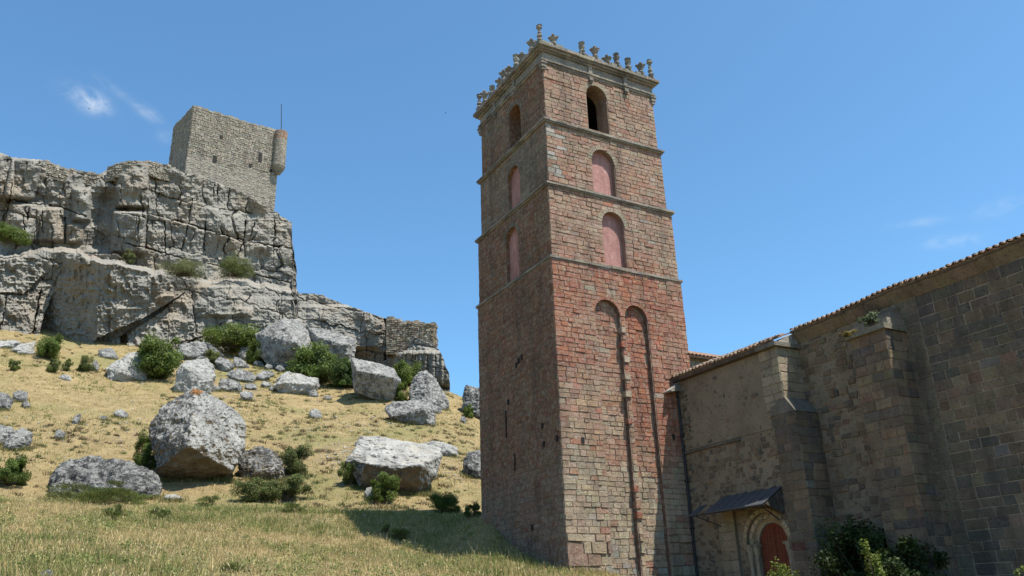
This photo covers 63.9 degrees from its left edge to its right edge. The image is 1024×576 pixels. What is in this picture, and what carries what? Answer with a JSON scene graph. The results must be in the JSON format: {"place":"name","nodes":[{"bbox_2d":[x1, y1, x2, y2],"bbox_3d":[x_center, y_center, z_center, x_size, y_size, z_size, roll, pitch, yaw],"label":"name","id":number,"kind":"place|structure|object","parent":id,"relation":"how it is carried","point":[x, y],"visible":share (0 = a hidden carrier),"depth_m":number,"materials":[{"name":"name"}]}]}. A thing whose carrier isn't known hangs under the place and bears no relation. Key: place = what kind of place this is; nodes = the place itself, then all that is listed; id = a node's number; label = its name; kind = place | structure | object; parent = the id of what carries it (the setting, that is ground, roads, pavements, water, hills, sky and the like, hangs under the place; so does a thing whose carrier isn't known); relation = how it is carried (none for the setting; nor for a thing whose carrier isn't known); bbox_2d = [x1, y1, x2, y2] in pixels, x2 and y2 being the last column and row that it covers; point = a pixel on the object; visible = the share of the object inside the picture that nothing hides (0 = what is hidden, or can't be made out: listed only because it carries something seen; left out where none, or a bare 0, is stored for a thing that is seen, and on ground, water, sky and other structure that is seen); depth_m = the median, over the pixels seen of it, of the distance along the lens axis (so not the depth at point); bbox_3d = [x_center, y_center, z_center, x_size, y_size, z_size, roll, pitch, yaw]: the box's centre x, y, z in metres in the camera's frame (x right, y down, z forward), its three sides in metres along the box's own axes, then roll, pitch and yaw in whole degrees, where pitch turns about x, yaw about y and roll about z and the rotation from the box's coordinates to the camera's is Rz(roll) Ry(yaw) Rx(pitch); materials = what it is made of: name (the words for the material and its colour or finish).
{"place":"outdoors","nodes":[
{"label":"outdoors","id":0,"kind":"place"},
{"bbox_2d":[0,153,449,391],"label":"cliff","id":1,"kind":"structure","parent":0,"point":[68,272],"depth_m":109.04,"materials":[{"name":"stone"}]},
{"bbox_2d":[0,221,33,245],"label":"shrub","id":2,"kind":"object","parent":1,"relation":"on","point":[8,233],"visible":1,"depth_m":100.30,"materials":[{"name":"green plant"}]},
{"bbox_2d":[43,160,102,185],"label":"ruined wall","id":3,"kind":"structure","parent":1,"relation":"on","point":[61,174],"depth_m":114.02,"materials":[{"name":"stone"}]},
{"bbox_2d":[122,248,136,264],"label":"shrub","id":4,"kind":"object","parent":1,"relation":"on","point":[129,257],"visible":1,"depth_m":104.24,"materials":[{"name":"green plant"}]},
{"bbox_2d":[105,160,182,184],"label":"ruined wall","id":5,"kind":"structure","parent":1,"relation":"on","point":[156,170],"depth_m":119.23,"materials":[{"name":"stone"}]},
{"bbox_2d":[155,257,209,280],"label":"shrub","id":6,"kind":"object","parent":1,"relation":"on","point":[183,269],"visible":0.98,"depth_m":107.89,"materials":[{"name":"green plant"}]},
{"bbox_2d":[168,104,287,209],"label":"castle keep","id":7,"kind":"structure","parent":1,"relation":"on","point":[246,158],"depth_m":129.72,"materials":[{"name":"stone"}]},
{"bbox_2d":[213,251,255,280],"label":"shrub","id":8,"kind":"object","parent":1,"relation":"on","point":[233,267],"visible":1,"depth_m":111.29,"materials":[{"name":"green plant"}]},
{"bbox_2d":[386,316,437,357],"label":"ruined wall","id":9,"kind":"structure","parent":1,"relation":"on","point":[400,333],"depth_m":104.14,"materials":[{"name":"stone"}]},
{"bbox_2d":[0,328,617,575],"bbox_3d":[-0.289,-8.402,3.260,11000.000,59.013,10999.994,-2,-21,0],"label":"ground","id":10,"kind":"structure","parent":0,"point":[190,489],"depth_m":62.34,"materials":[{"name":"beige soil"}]},
{"bbox_2d":[0,392,13,408],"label":"boulder","id":11,"kind":"object","parent":10,"relation":"on","point":[6,401],"visible":0.7,"depth_m":63.19,"materials":[{"name":"stone"}]},
{"bbox_2d":[0,425,13,444],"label":"boulder","id":12,"kind":"object","parent":10,"relation":"on","point":[5,431],"visible":0.56,"depth_m":52.78,"materials":[{"name":"stone"}]},
{"bbox_2d":[0,340,20,347],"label":"boulder","id":13,"kind":"object","parent":10,"relation":"on","point":[11,343],"visible":0.89,"depth_m":85.55,"materials":[{"name":"stone"}]},
{"bbox_2d":[8,359,20,370],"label":"shrub","id":14,"kind":"object","parent":10,"relation":"on","point":[15,366],"visible":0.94,"depth_m":77.91,"materials":[{"name":"green plant"}]},
{"bbox_2d":[0,453,31,485],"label":"shrub","id":15,"kind":"object","parent":10,"relation":"on","point":[11,470],"visible":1,"depth_m":44.19,"materials":[{"name":"green plant"}]},
{"bbox_2d":[3,427,32,449],"bbox_3d":[-31.549,9.875,52.494,1.578,2.017,2.333,9,-24,-25],"label":"boulder","id":16,"kind":"object","parent":10,"relation":"on","point":[21,437],"visible":0.68,"depth_m":51.97,"materials":[{"name":"stone"}]},
{"bbox_2d":[13,390,27,401],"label":"boulder","id":17,"kind":"object","parent":10,"relation":"on","point":[20,395],"visible":0.77,"depth_m":66.61,"materials":[{"name":"stone"}]},
{"bbox_2d":[10,341,35,351],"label":"boulder","id":18,"kind":"object","parent":10,"relation":"on","point":[19,347],"visible":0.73,"depth_m":85.37,"materials":[{"name":"stone"}]},
{"bbox_2d":[18,347,34,354],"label":"boulder","id":19,"kind":"object","parent":10,"relation":"on","point":[28,351],"visible":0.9,"depth_m":84.78,"materials":[{"name":"stone"}]},
{"bbox_2d":[34,333,63,358],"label":"shrub","id":20,"kind":"object","parent":10,"relation":"on","point":[50,348],"visible":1,"depth_m":84.78,"materials":[{"name":"green plant"}]},
{"bbox_2d":[46,358,60,371],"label":"shrub","id":21,"kind":"object","parent":10,"relation":"on","point":[55,364],"visible":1,"depth_m":79.69,"materials":[{"name":"green plant"}]},
{"bbox_2d":[54,429,65,438],"bbox_3d":[-30.437,9.986,55.302,0.678,0.919,0.908,6,-23,-19],"label":"boulder","id":22,"kind":"object","parent":10,"relation":"on","point":[60,432],"visible":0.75,"depth_m":55.09,"materials":[{"name":"stone"}]},
{"bbox_2d":[60,374,71,380],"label":"boulder","id":23,"kind":"object","parent":10,"relation":"on","point":[65,377],"visible":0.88,"depth_m":78.52,"materials":[{"name":"stone"}]},
{"bbox_2d":[62,358,73,370],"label":"shrub","id":24,"kind":"object","parent":10,"relation":"on","point":[68,362],"visible":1,"depth_m":81.91,"materials":[{"name":"green plant"}]},
{"bbox_2d":[72,413,80,423],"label":"boulder","id":25,"kind":"object","parent":10,"relation":"on","point":[76,419],"visible":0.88,"depth_m":59.97,"materials":[{"name":"stone"}]},
{"bbox_2d":[77,355,95,370],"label":"shrub","id":26,"kind":"object","parent":10,"relation":"on","point":[84,365],"visible":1,"depth_m":82.55,"materials":[{"name":"green plant"}]},
{"bbox_2d":[89,360,98,371],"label":"boulder","id":27,"kind":"object","parent":10,"relation":"on","point":[95,363],"visible":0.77,"depth_m":83.64,"materials":[{"name":"stone"}]},
{"bbox_2d":[40,479,151,505],"bbox_3d":[-21.618,10.739,42.861,5.446,1.337,3.843,8,-23,-25],"label":"shrub","id":28,"kind":"object","parent":10,"relation":"on","point":[100,494],"visible":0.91,"depth_m":42.53,"materials":[{"name":"green plant"}]},
{"bbox_2d":[47,455,162,500],"bbox_3d":[-22.765,11.050,46.249,5.978,3.320,4.251,4,-22,-14],"label":"boulder","id":29,"kind":"object","parent":10,"relation":"on","point":[96,471],"visible":0.59,"depth_m":45.43,"materials":[{"name":"grey stone"}]},
{"bbox_2d":[98,347,117,358],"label":"boulder","id":30,"kind":"object","parent":10,"relation":"on","point":[107,352],"visible":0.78,"depth_m":90.48,"materials":[{"name":"stone"}]},
{"bbox_2d":[103,504,128,520],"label":"weed","id":31,"kind":"object","parent":10,"relation":"on","point":[109,510],"visible":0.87,"depth_m":33.05,"materials":[{"name":"green plant"}]},
{"bbox_2d":[114,409,128,417],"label":"boulder","id":32,"kind":"object","parent":10,"relation":"on","point":[121,413],"visible":0.74,"depth_m":66.26,"materials":[{"name":"stone"}]},
{"bbox_2d":[105,352,147,380],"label":"boulder","id":33,"kind":"object","parent":10,"relation":"on","point":[120,370],"visible":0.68,"depth_m":82.79,"materials":[{"name":"stone"}]},
{"bbox_2d":[132,428,155,467],"bbox_3d":[-23.099,10.162,51.898,1.766,2.483,1.423,-16,-25,32],"label":"shrub","id":34,"kind":"object","parent":10,"relation":"on","point":[145,458],"visible":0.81,"depth_m":51.62,"materials":[{"name":"green plant"}]},
{"bbox_2d":[130,331,183,378],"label":"shrub","id":35,"kind":"object","parent":10,"relation":"on","point":[158,362],"visible":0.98,"depth_m":83.80,"materials":[{"name":"green plant"}]},
{"bbox_2d":[144,507,174,519],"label":"weed","id":36,"kind":"object","parent":10,"relation":"on","point":[163,511],"visible":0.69,"depth_m":35.70,"materials":[{"name":"green plant"}]},
{"bbox_2d":[175,341,207,359],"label":"boulder","id":37,"kind":"object","parent":10,"relation":"on","point":[193,350],"visible":0.58,"depth_m":95.20,"materials":[{"name":"stone"}]},
{"bbox_2d":[174,358,215,393],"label":"boulder","id":38,"kind":"object","parent":10,"relation":"on","point":[199,374],"visible":0.73,"depth_m":80.50,"materials":[{"name":"stone"}]},
{"bbox_2d":[148,387,245,478],"bbox_3d":[-19.654,9.082,51.502,5.644,6.281,7.950,6,-23,-19],"label":"boulder","id":39,"kind":"object","parent":10,"relation":"on","point":[194,432],"visible":0.98,"depth_m":49.22,"materials":[{"name":"stone"}]},
{"bbox_2d":[195,496,220,505],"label":"weed","id":40,"kind":"object","parent":10,"relation":"on","point":[210,500],"visible":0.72,"depth_m":44.14,"materials":[{"name":"green plant"}]},
{"bbox_2d":[204,348,221,364],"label":"shrub","id":41,"kind":"object","parent":10,"relation":"on","point":[212,355],"visible":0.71,"depth_m":93.80,"materials":[{"name":"green plant"}]},
{"bbox_2d":[205,342,223,357],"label":"boulder","id":42,"kind":"object","parent":10,"relation":"on","point":[209,346],"visible":0.45,"depth_m":100.38,"materials":[{"name":"stone"}]},
{"bbox_2d":[215,357,233,371],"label":"boulder","id":43,"kind":"object","parent":10,"relation":"on","point":[223,364],"visible":0.78,"depth_m":92.39,"materials":[{"name":"stone"}]},
{"bbox_2d":[198,322,259,352],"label":"shrub","id":44,"kind":"object","parent":10,"relation":"on","point":[237,337],"visible":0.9,"depth_m":101.75,"materials":[{"name":"green plant"}]},
{"bbox_2d":[218,378,242,391],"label":"boulder","id":45,"kind":"object","parent":10,"relation":"on","point":[228,384],"visible":0.76,"depth_m":83.28,"materials":[{"name":"stone"}]},
{"bbox_2d":[218,560,250,572],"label":"weed","id":46,"kind":"object","parent":10,"relation":"on","point":[233,566],"visible":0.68,"depth_m":19.78,"materials":[{"name":"green plant"}]},
{"bbox_2d":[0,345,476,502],"bbox_3d":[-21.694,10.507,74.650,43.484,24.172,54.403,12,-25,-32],"label":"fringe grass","id":47,"kind":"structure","parent":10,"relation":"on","point":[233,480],"depth_m":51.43,"materials":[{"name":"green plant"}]},
{"bbox_2d":[4,378,476,556],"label":"pebbles","id":48,"kind":"object","parent":10,"relation":"on","point":[299,444],"visible":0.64,"depth_m":60.74,"materials":[{"name":"stone"}]},
{"bbox_2d":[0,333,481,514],"bbox_3d":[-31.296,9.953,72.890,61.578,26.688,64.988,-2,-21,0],"label":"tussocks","id":49,"kind":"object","parent":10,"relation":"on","point":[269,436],"visible":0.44,"depth_m":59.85,"materials":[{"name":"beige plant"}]},
{"bbox_2d":[227,369,255,382],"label":"boulder","id":50,"kind":"object","parent":10,"relation":"on","point":[241,375],"visible":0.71,"depth_m":88.53,"materials":[{"name":"stone"}]},
{"bbox_2d":[233,357,249,367],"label":"boulder","id":51,"kind":"object","parent":10,"relation":"on","point":[238,362],"visible":0.71,"depth_m":94.44,"materials":[{"name":"stone"}]},
{"bbox_2d":[238,346,249,360],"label":"boulder","id":52,"kind":"object","parent":10,"relation":"on","point":[242,353],"visible":0.41,"depth_m":101.43,"materials":[{"name":"stone"}]},
{"bbox_2d":[240,391,252,399],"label":"boulder","id":53,"kind":"object","parent":10,"relation":"on","point":[245,395],"visible":0.79,"depth_m":79.11,"materials":[{"name":"stone"}]},
{"bbox_2d":[245,383,257,389],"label":"boulder","id":54,"kind":"object","parent":10,"relation":"on","point":[252,386],"visible":0.89,"depth_m":85.94,"materials":[{"name":"stone"}]},
{"bbox_2d":[0,495,508,575],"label":"meadow herbs","id":55,"kind":"object","parent":10,"relation":"on","point":[123,547],"visible":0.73,"depth_m":29.30,"materials":[{"name":"green plant"}]},
{"bbox_2d":[245,338,265,364],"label":"shrub","id":56,"kind":"object","parent":10,"relation":"on","point":[252,356],"visible":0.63,"depth_m":98.15,"materials":[{"name":"green plant"}]},
{"bbox_2d":[229,477,281,501],"bbox_3d":[-14.622,11.507,47.108,2.886,1.505,1.920,-2,-21,0],"label":"shrub","id":57,"kind":"object","parent":10,"relation":"on","point":[251,491],"visible":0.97,"depth_m":46.80,"materials":[{"name":"green plant"}]},
{"bbox_2d":[253,361,263,366],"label":"boulder","id":58,"kind":"object","parent":10,"relation":"on","point":[257,363],"visible":0.73,"depth_m":96.97,"materials":[{"name":"stone"}]},
{"bbox_2d":[237,446,284,478],"bbox_3d":[-15.947,11.574,52.645,3.101,2.967,3.072,-2,-21,0],"label":"boulder","id":59,"kind":"object","parent":10,"relation":"on","point":[260,461],"visible":0.69,"depth_m":51.73,"materials":[{"name":"grey stone"}]},
{"bbox_2d":[255,372,270,380],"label":"boulder","id":60,"kind":"object","parent":10,"relation":"on","point":[261,376],"visible":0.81,"depth_m":90.39,"materials":[{"name":"stone"}]},
{"bbox_2d":[261,381,270,387],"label":"boulder","id":61,"kind":"object","parent":10,"relation":"on","point":[264,384],"visible":0.84,"depth_m":87.50,"materials":[{"name":"stone"}]},
{"bbox_2d":[275,365,284,371],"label":"boulder","id":62,"kind":"object","parent":10,"relation":"on","point":[280,368],"visible":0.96,"depth_m":94.27,"materials":[{"name":"stone"}]},
{"bbox_2d":[255,319,312,368],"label":"boulder","id":63,"kind":"object","parent":10,"relation":"on","point":[280,339],"visible":0.73,"depth_m":96.75,"materials":[{"name":"stone"}]},
{"bbox_2d":[265,473,311,500],"bbox_3d":[-13.076,11.660,47.875,2.606,1.626,2.226,-2,-21,0],"label":"shrub","id":64,"kind":"object","parent":10,"relation":"on","point":[287,490],"visible":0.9,"depth_m":47.73,"materials":[{"name":"green plant"}]},
{"bbox_2d":[273,502,306,512],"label":"weed","id":65,"kind":"object","parent":10,"relation":"on","point":[290,505],"visible":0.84,"depth_m":41.22,"materials":[{"name":"green plant"}]},
{"bbox_2d":[278,443,311,474],"bbox_3d":[-14.068,11.165,53.461,2.418,2.063,2.083,-17,-26,34],"label":"shrub","id":66,"kind":"object","parent":10,"relation":"on","point":[289,456],"visible":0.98,"depth_m":53.06,"materials":[{"name":"green plant"}]},
{"bbox_2d":[273,371,319,394],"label":"boulder","id":67,"kind":"object","parent":10,"relation":"on","point":[288,382],"visible":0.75,"depth_m":85.78,"materials":[{"name":"stone"}]},
{"bbox_2d":[285,340,340,382],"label":"shrub","id":68,"kind":"object","parent":10,"relation":"on","point":[312,362],"visible":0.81,"depth_m":91.03,"materials":[{"name":"green plant"}]},
{"bbox_2d":[309,409,321,418],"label":"boulder","id":69,"kind":"object","parent":10,"relation":"on","point":[316,413],"visible":0.71,"depth_m":74.85,"materials":[{"name":"stone"}]},
{"bbox_2d":[0,489,655,575],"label":"meadow grass","id":70,"kind":"structure","parent":10,"relation":"on","point":[209,566],"depth_m":29.95,"materials":[{"name":"green plant"}]},
{"bbox_2d":[308,327,356,361],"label":"boulder","id":71,"kind":"object","parent":10,"relation":"on","point":[342,346],"visible":0.58,"depth_m":99.41,"materials":[{"name":"stone"}]},
{"bbox_2d":[325,354,352,387],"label":"shrub","id":72,"kind":"object","parent":10,"relation":"on","point":[342,374],"visible":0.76,"depth_m":90.70,"materials":[{"name":"green plant"}]},
{"bbox_2d":[337,460,358,485],"bbox_3d":[-10.120,11.577,51.808,1.660,1.882,1.863,-2,-21,0],"label":"shrub","id":73,"kind":"object","parent":10,"relation":"on","point":[349,478],"visible":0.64,"depth_m":51.27,"materials":[{"name":"green plant"}]},
{"bbox_2d":[364,487,372,497],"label":"boulder","id":74,"kind":"object","parent":10,"relation":"on","point":[368,491],"visible":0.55,"depth_m":49.63,"materials":[{"name":"stone"}]},
{"bbox_2d":[351,358,400,399],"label":"boulder","id":75,"kind":"object","parent":10,"relation":"on","point":[374,380],"visible":0.99,"depth_m":83.74,"materials":[{"name":"stone"}]},
{"bbox_2d":[366,471,401,501],"bbox_3d":[-7.657,11.928,49.160,2.130,1.774,1.671,-2,-21,0],"label":"shrub","id":76,"kind":"object","parent":10,"relation":"on","point":[379,492],"visible":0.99,"depth_m":48.84,"materials":[{"name":"green plant"}]},
{"bbox_2d":[380,523,390,532],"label":"weed","id":77,"kind":"object","parent":10,"relation":"on","point":[386,528],"visible":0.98,"depth_m":38.82,"materials":[{"name":"green plant"}]},
{"bbox_2d":[344,436,442,491],"bbox_3d":[-7.480,11.472,53.461,6.044,4.121,5.791,-2,-21,0],"label":"boulder","id":78,"kind":"object","parent":10,"relation":"on","point":[414,466],"visible":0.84,"depth_m":51.53,"materials":[{"name":"stone"}]},
{"bbox_2d":[389,527,410,539],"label":"weed","id":79,"kind":"object","parent":10,"relation":"on","point":[401,533],"visible":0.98,"depth_m":38.10,"materials":[{"name":"green plant"}]},
{"bbox_2d":[395,381,408,400],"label":"shrub","id":80,"kind":"object","parent":10,"relation":"on","point":[400,391],"visible":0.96,"depth_m":84.26,"materials":[{"name":"green plant"}]},
{"bbox_2d":[392,359,422,384],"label":"shrub","id":81,"kind":"object","parent":10,"relation":"on","point":[405,372],"visible":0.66,"depth_m":95.50,"materials":[{"name":"green plant"}]},
{"bbox_2d":[384,400,435,424],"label":"boulder","id":82,"kind":"object","parent":10,"relation":"on","point":[416,412],"visible":0.83,"depth_m":74.51,"materials":[{"name":"stone"}]},
{"bbox_2d":[409,370,448,409],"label":"boulder","id":83,"kind":"object","parent":10,"relation":"on","point":[425,386],"visible":0.72,"depth_m":84.31,"materials":[{"name":"stone"}]},
{"bbox_2d":[419,441,457,456],"bbox_3d":[-5.625,12.480,62.698,3.148,1.748,2.127,-2,-21,0],"label":"boulder","id":84,"kind":"object","parent":10,"relation":"on","point":[447,450],"visible":0.55,"depth_m":62.21,"materials":[{"name":"stone"}]},
{"bbox_2d":[429,491,461,512],"bbox_3d":[-3.734,12.065,46.283,2.355,1.390,1.733,12,-25,-32],"label":"shrub","id":85,"kind":"object","parent":10,"relation":"on","point":[445,502],"visible":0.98,"depth_m":46.01,"materials":[{"name":"green plant"}]},
{"bbox_2d":[463,403,473,418],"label":"shrub","id":86,"kind":"object","parent":10,"relation":"on","point":[468,410],"visible":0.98,"depth_m":81.97,"materials":[{"name":"green plant"}]},
{"bbox_2d":[461,385,479,419],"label":"boulder","id":87,"kind":"object","parent":10,"relation":"on","point":[471,395],"visible":0.26,"depth_m":83.87,"materials":[{"name":"grey stone"}]},
{"bbox_2d":[463,450,480,478],"bbox_3d":[-2.292,12.542,56.945,2.192,2.682,2.631,-2,-21,0],"label":"boulder","id":88,"kind":"object","parent":10,"relation":"on","point":[472,464],"visible":0.44,"depth_m":56.16,"materials":[{"name":"grey stone"}]},
{"bbox_2d":[463,502,481,517],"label":"shrub","id":89,"kind":"object","parent":10,"relation":"on","point":[474,507],"visible":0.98,"depth_m":41.52,"materials":[{"name":"green plant"}]},
{"bbox_2d":[473,24,695,575],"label":"bell tower","id":90,"kind":"structure","parent":10,"relation":"on","point":[583,348],"depth_m":38.19,"materials":[{"name":"stone"}]},
{"bbox_2d":[509,229,518,280],"bbox_3d":[0.217,-1.666,40.595,0.050,2.770,1.240,10,-24,-27],"label":"blind window","id":91,"kind":"structure","parent":90,"relation":"in","point":[513,244],"depth_m":40.73,"materials":[{"name":"pink paint"}]},
{"bbox_2d":[511,167,520,208],"bbox_3d":[0.302,-5.038,41.827,0.050,2.440,1.240,10,-24,-27],"label":"blind window","id":92,"kind":"structure","parent":90,"relation":"in","point":[515,182],"depth_m":42.00,"materials":[{"name":"pink paint"}]},
{"bbox_2d":[592,152,612,195],"bbox_3d":[4.394,-5.595,40.825,1.340,2.570,0.050,10,-24,-27],"label":"blind window","id":93,"kind":"structure","parent":90,"relation":"in","point":[601,168],"depth_m":40.87,"materials":[{"name":"pink paint"}]},
{"bbox_2d":[602,214,623,267],"bbox_3d":[4.744,-2.254,39.495,1.280,2.840,0.050,10,-24,-27],"label":"blind window","id":94,"kind":"structure","parent":90,"relation":"in","point":[613,253],"depth_m":39.52,"materials":[{"name":"pink paint"}]},
{"bbox_2d":[766,556,799,575],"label":"shrub","id":95,"kind":"object","parent":10,"relation":"on","point":[781,572],"visible":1,"depth_m":27.09,"materials":[{"name":"green plant"}]},
{"bbox_2d":[664,233,1023,575],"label":"church","id":96,"kind":"structure","parent":10,"relation":"on","point":[904,415],"depth_m":29.18,"materials":[{"name":"stone"}]},
{"bbox_2d":[761,523,790,575],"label":"door","id":97,"kind":"structure","parent":96,"relation":"in","point":[772,536],"depth_m":32.10,"materials":[{"name":"red wood"}]},
{"bbox_2d":[839,329,857,337],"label":"shrub","id":98,"kind":"object","parent":96,"relation":"on","point":[845,333],"visible":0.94,"depth_m":29.86,"materials":[{"name":"green plant"}]},
{"bbox_2d":[857,310,879,325],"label":"shrub","id":99,"kind":"object","parent":96,"relation":"on","point":[867,320],"visible":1,"depth_m":29.42,"materials":[{"name":"green plant"}]},
{"bbox_2d":[807,515,890,575],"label":"shrub","id":100,"kind":"object","parent":10,"relation":"on","point":[851,559],"visible":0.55,"depth_m":27.96,"materials":[{"name":"green plant"}]},
{"bbox_2d":[859,539,886,575],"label":"shrub","id":101,"kind":"object","parent":10,"relation":"on","point":[875,560],"visible":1,"depth_m":24.46,"materials":[{"name":"green plant"}]},
{"bbox_2d":[876,534,950,575],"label":"shrub","id":102,"kind":"object","parent":10,"relation":"on","point":[902,564],"visible":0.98,"depth_m":25.59,"materials":[{"name":"green plant"}]},
{"bbox_2d":[1014,565,1023,575],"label":"shrub","id":103,"kind":"object","parent":10,"relation":"on","point":[1016,570],"visible":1,"depth_m":20.90,"materials":[{"name":"green plant"}]},
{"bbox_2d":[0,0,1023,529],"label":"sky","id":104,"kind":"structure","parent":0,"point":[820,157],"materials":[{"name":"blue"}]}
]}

